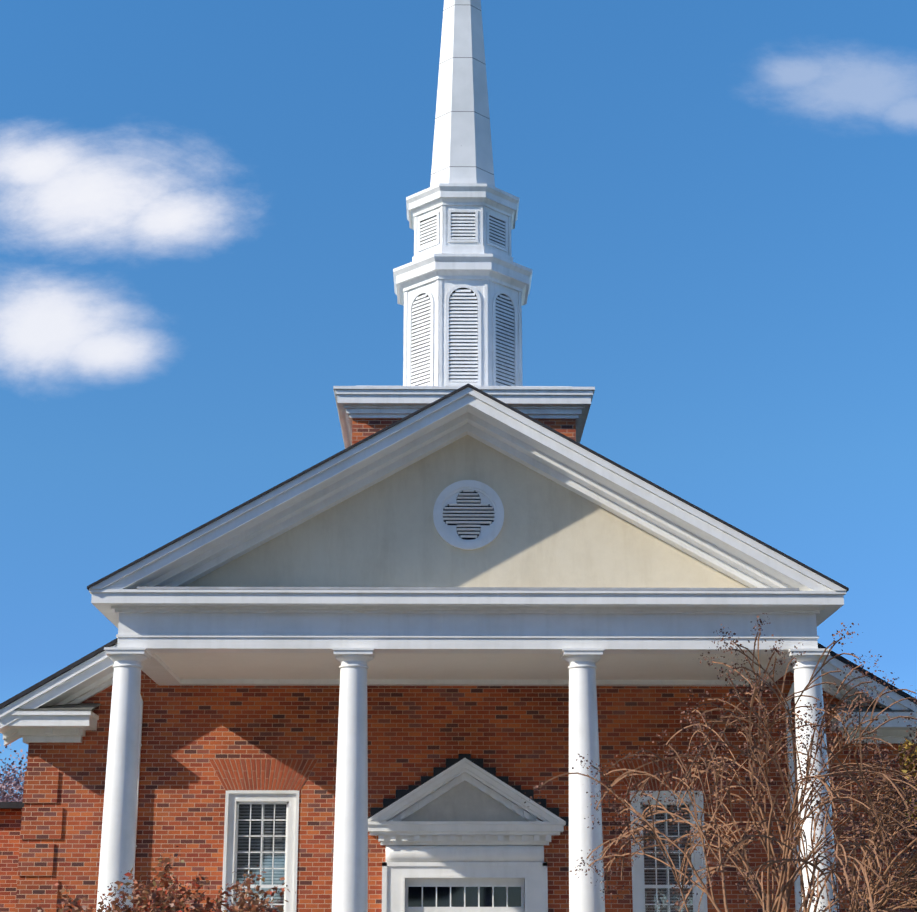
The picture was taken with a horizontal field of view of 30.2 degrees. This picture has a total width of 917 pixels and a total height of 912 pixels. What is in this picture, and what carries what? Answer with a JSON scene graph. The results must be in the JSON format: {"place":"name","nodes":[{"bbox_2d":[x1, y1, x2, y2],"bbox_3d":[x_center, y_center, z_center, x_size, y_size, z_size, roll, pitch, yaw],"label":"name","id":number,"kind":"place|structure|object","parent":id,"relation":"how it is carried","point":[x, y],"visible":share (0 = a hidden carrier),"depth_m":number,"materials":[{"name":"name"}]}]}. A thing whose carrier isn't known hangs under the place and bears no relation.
{"place":"outdoors","nodes":[
{"label":"outdoors","id":0,"kind":"place"},
{"bbox_2d":[67,863,277,911],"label":"branches","id":1,"kind":"object","parent":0,"point":[186,896],"visible":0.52,"depth_m":23.53,"materials":[{"name":"brown plant"}]},
{"bbox_2d":[0,0,916,797],"label":"sky","id":2,"kind":"structure","parent":0,"point":[204,224],"materials":[{"name":"blue"}]},
{"bbox_2d":[155,653,777,679],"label":"portico ceiling","id":3,"kind":"structure","parent":0,"point":[461,666],"depth_m":31.28,"materials":[{"name":"white paint"}]},
{"bbox_2d":[898,738,916,822],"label":"autumn tree","id":4,"kind":"object","parent":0,"point":[902,755],"depth_m":55.48,"materials":[{"name":"brown plant"}]},
{"bbox_3d":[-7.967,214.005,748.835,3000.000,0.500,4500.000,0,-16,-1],"label":"ground","id":5,"kind":"structure","parent":0,"visible":0},
{"bbox_2d":[0,764,23,800],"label":"bare tree","id":6,"kind":"object","parent":5,"relation":"on","point":[10,785],"visible":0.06,"depth_m":57.77,"materials":[{"name":"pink plant"}]},
{"bbox_2d":[0,744,27,801],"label":"tree buds","id":7,"kind":"object","parent":6,"relation":"attached to","point":[15,783],"visible":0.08,"depth_m":58.00,"materials":[{"name":"plant"}]},
{"bbox_2d":[35,853,289,911],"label":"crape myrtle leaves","id":8,"kind":"object","parent":5,"relation":"on","point":[159,893],"visible":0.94,"depth_m":23.44,"materials":[{"name":"brown plant"}]},
{"bbox_2d":[38,846,287,911],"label":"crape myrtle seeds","id":9,"kind":"object","parent":8,"relation":"attached to","point":[197,882],"visible":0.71,"depth_m":23.51,"materials":[{"name":"brown plant"}]},
{"bbox_2d":[0,418,916,911],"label":"brick walls","id":10,"kind":"structure","parent":5,"relation":"on","point":[50,832],"depth_m":32.67,"materials":[{"name":"red brick"}]},
{"bbox_2d":[221,790,298,911],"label":"window frame","id":11,"kind":"object","parent":10,"relation":"attached to","point":[234,799],"visible":0.81,"depth_m":32.31,"materials":[{"name":"white wood"}]},
{"bbox_2d":[236,804,285,911],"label":"shutter window","id":12,"kind":"structure","parent":11,"relation":"attached to","point":[276,844],"depth_m":32.41,"materials":[{"name":"clear glass"}]},
{"bbox_2d":[237,804,285,910],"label":"window blinds","id":13,"kind":"object","parent":11,"relation":"in","point":[252,849],"depth_m":32.33,"materials":[{"name":"white plastic"}]},
{"bbox_2d":[259,804,264,896],"bbox_3d":[-3.754,8.169,32.207,0.060,3.150,0.010,0,-16,-1],"label":"window blind gap","id":14,"kind":"object","parent":11,"relation":"attached to","point":[262,841],"depth_m":32.43,"materials":[{"name":"white paint"}]},
{"bbox_2d":[209,759,317,789],"bbox_3d":[-3.752,6.122,32.594,2.098,0.584,0.049,0,-16,-1],"label":"brick arch mortar","id":15,"kind":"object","parent":10,"relation":"in","point":[304,761],"depth_m":32.58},
{"bbox_2d":[209,759,318,789],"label":"flat brick arch","id":16,"kind":"structure","parent":10,"relation":"attached to","point":[265,778],"depth_m":32.57,"materials":[{"name":"red brick"}]},
{"bbox_2d":[0,644,916,745],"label":"cornice","id":17,"kind":"structure","parent":10,"relation":"attached to","point":[86,680],"depth_m":32.36,"materials":[{"name":"white paint"}]},
{"bbox_2d":[13,703,913,711],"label":"return caps","id":18,"kind":"object","parent":17,"relation":"on","point":[81,707],"visible":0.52,"depth_m":32.29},
{"bbox_2d":[0,638,916,828],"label":"roof","id":19,"kind":"structure","parent":10,"relation":"on","point":[11,805],"depth_m":32.32,"materials":[{"name":"grey"}]},
{"bbox_2d":[333,386,594,448],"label":"tower cornice","id":20,"kind":"structure","parent":10,"relation":"on","point":[534,402],"depth_m":34.81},
{"bbox_2d":[393,183,531,385],"bbox_3d":[0.089,-3.282,38.089,3.090,5.130,3.090,0,-16,-1],"label":"steeple","id":21,"kind":"object","parent":20,"relation":"on","point":[483,268],"visible":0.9,"depth_m":37.08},
{"bbox_2d":[430,0,494,186],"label":"spire","id":22,"kind":"structure","parent":21,"relation":"on","point":[462,147],"depth_m":38.92,"materials":[{"name":"metal"}]},
{"bbox_2d":[411,213,514,385],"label":"louvers","id":23,"kind":"object","parent":21,"relation":"attached to","point":[462,317],"visible":0.19,"depth_m":36.87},
{"bbox_2d":[368,758,565,911],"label":"door surround","id":24,"kind":"object","parent":10,"relation":"attached to","point":[540,826],"visible":0.96,"depth_m":32.06,"materials":[{"name":"white wood"}]},
{"bbox_2d":[401,780,527,820],"bbox_3d":[0.119,6.472,32.481,3.400,1.065,0.100,0,-16,-1],"label":"door tympanum","id":25,"kind":"object","parent":24,"relation":"attached to","point":[464,800],"depth_m":32.36,"materials":[{"name":"white paint"}]},
{"bbox_2d":[408,887,520,906],"bbox_3d":[0.117,8.344,32.128,2.140,0.370,0.001,0,-16,-1],"label":"transom glass","id":26,"kind":"object","parent":24,"relation":"attached to","point":[443,896],"visible":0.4,"depth_m":32.13,"materials":[{"name":"glass"}]},
{"bbox_2d":[386,845,543,861],"bbox_3d":[0.119,7.536,32.154,3.000,0.320,0.170,0,-16,-1],"label":"door frieze","id":27,"kind":"object","parent":24,"relation":"attached to","point":[464,853],"visible":0.88,"depth_m":32.09,"materials":[{"name":"white paint"}]},
{"bbox_2d":[368,754,568,825],"bbox_3d":[0.118,6.398,32.531,4.080,1.354,0.045,0,-16,-1],"label":"step flashing","id":28,"kind":"object","parent":24,"relation":"attached to","point":[450,762],"visible":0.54,"depth_m":32.53,"materials":[{"name":"black metal"}]},
{"bbox_2d":[611,760,716,790],"bbox_3d":[3.988,6.145,32.675,2.098,0.584,0.049,0,-16,-1],"label":"brick arch mortar","id":29,"kind":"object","parent":10,"relation":"in","point":[651,771],"depth_m":32.66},
{"bbox_2d":[614,760,715,790],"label":"flat brick arch","id":30,"kind":"structure","parent":10,"relation":"attached to","point":[668,778],"depth_m":32.64,"materials":[{"name":"red brick"}]},
{"bbox_2d":[630,791,707,911],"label":"window frame","id":31,"kind":"object","parent":10,"relation":"attached to","point":[639,886],"visible":0.69,"depth_m":32.28,"materials":[{"name":"white wood"}]},
{"bbox_2d":[664,805,669,911],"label":"window blind gap","id":32,"kind":"object","parent":31,"relation":"attached to","point":[666,859],"depth_m":32.41,"materials":[{"name":"white paint"}]},
{"bbox_2d":[642,804,692,911],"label":"shutter window","id":33,"kind":"structure","parent":31,"relation":"attached to","point":[660,876],"depth_m":32.40,"materials":[{"name":"clear glass"}]},
{"bbox_2d":[643,804,692,911],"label":"window blinds","id":34,"kind":"object","parent":31,"relation":"in","point":[646,866],"depth_m":32.32,"materials":[{"name":"white plastic"}]},
{"bbox_2d":[134,682,801,911],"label":"downspouts","id":35,"kind":"object","parent":5,"relation":"on","point":[797,887],"visible":0.29,"depth_m":32.55,"materials":[{"name":"white paint"}]},
{"bbox_2d":[538,632,916,911],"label":"bare crape myrtle","id":36,"kind":"object","parent":5,"relation":"on","point":[784,895],"visible":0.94,"depth_m":24.01,"materials":[{"name":"beige plant"}]},
{"bbox_2d":[524,613,916,911],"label":"crape myrtle seeds","id":37,"kind":"object","parent":36,"relation":"on","point":[809,892],"visible":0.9,"depth_m":23.93,"materials":[{"name":"brown plant"}]},
{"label":"portico floor","id":38,"kind":"structure","parent":5,"relation":"on","visible":0},
{"bbox_2d":[96,654,838,911],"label":"columns","id":39,"kind":"structure","parent":38,"relation":"on","point":[350,867],"depth_m":28.21,"materials":[{"name":"white paint"}]},
{"bbox_2d":[104,647,829,660],"bbox_3d":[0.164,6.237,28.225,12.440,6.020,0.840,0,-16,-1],"label":"column capital","id":40,"kind":"object","parent":39,"relation":"on","point":[144,651],"visible":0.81,"depth_m":28.73,"materials":[{"name":"white paint"}]},
{"bbox_2d":[89,387,845,685],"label":"portico entablature","id":41,"kind":"structure","parent":39,"relation":"on","point":[153,621],"depth_m":28.95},
{"bbox_2d":[87,383,848,591],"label":"portico roof","id":42,"kind":"structure","parent":41,"relation":"on","point":[509,407],"depth_m":29.13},
{"bbox_2d":[184,435,748,587],"bbox_3d":[0.158,1.056,30.283,12.200,3.411,0.300,0,-16,-1],"label":"tympanum","id":43,"kind":"object","parent":42,"relation":"attached to","point":[384,533],"depth_m":29.97,"materials":[{"name":"paint"}]},
{"bbox_2d":[433,480,503,549],"bbox_3d":[0.180,1.040,30.096,1.260,1.260,0.070,0,-16,-1],"label":"round vent frame","id":44,"kind":"object","parent":43,"relation":"attached to","point":[448,534],"visible":1,"depth_m":30.08,"materials":[{"name":"white paint"}]},
{"bbox_2d":[443,490,493,539],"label":"louvers","id":45,"kind":"object","parent":44,"relation":"attached to","point":[467,513],"visible":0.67,"depth_m":30.11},
{"bbox_2d":[137,587,798,590],"bbox_3d":[0.165,2.388,29.213,11.200,0.045,1.075,0,-16,-1],"label":"flashing","id":46,"kind":"object","parent":42,"relation":"on","point":[479,588],"visible":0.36,"depth_m":28.70,"materials":[{"name":"grey metal"}]}
]}

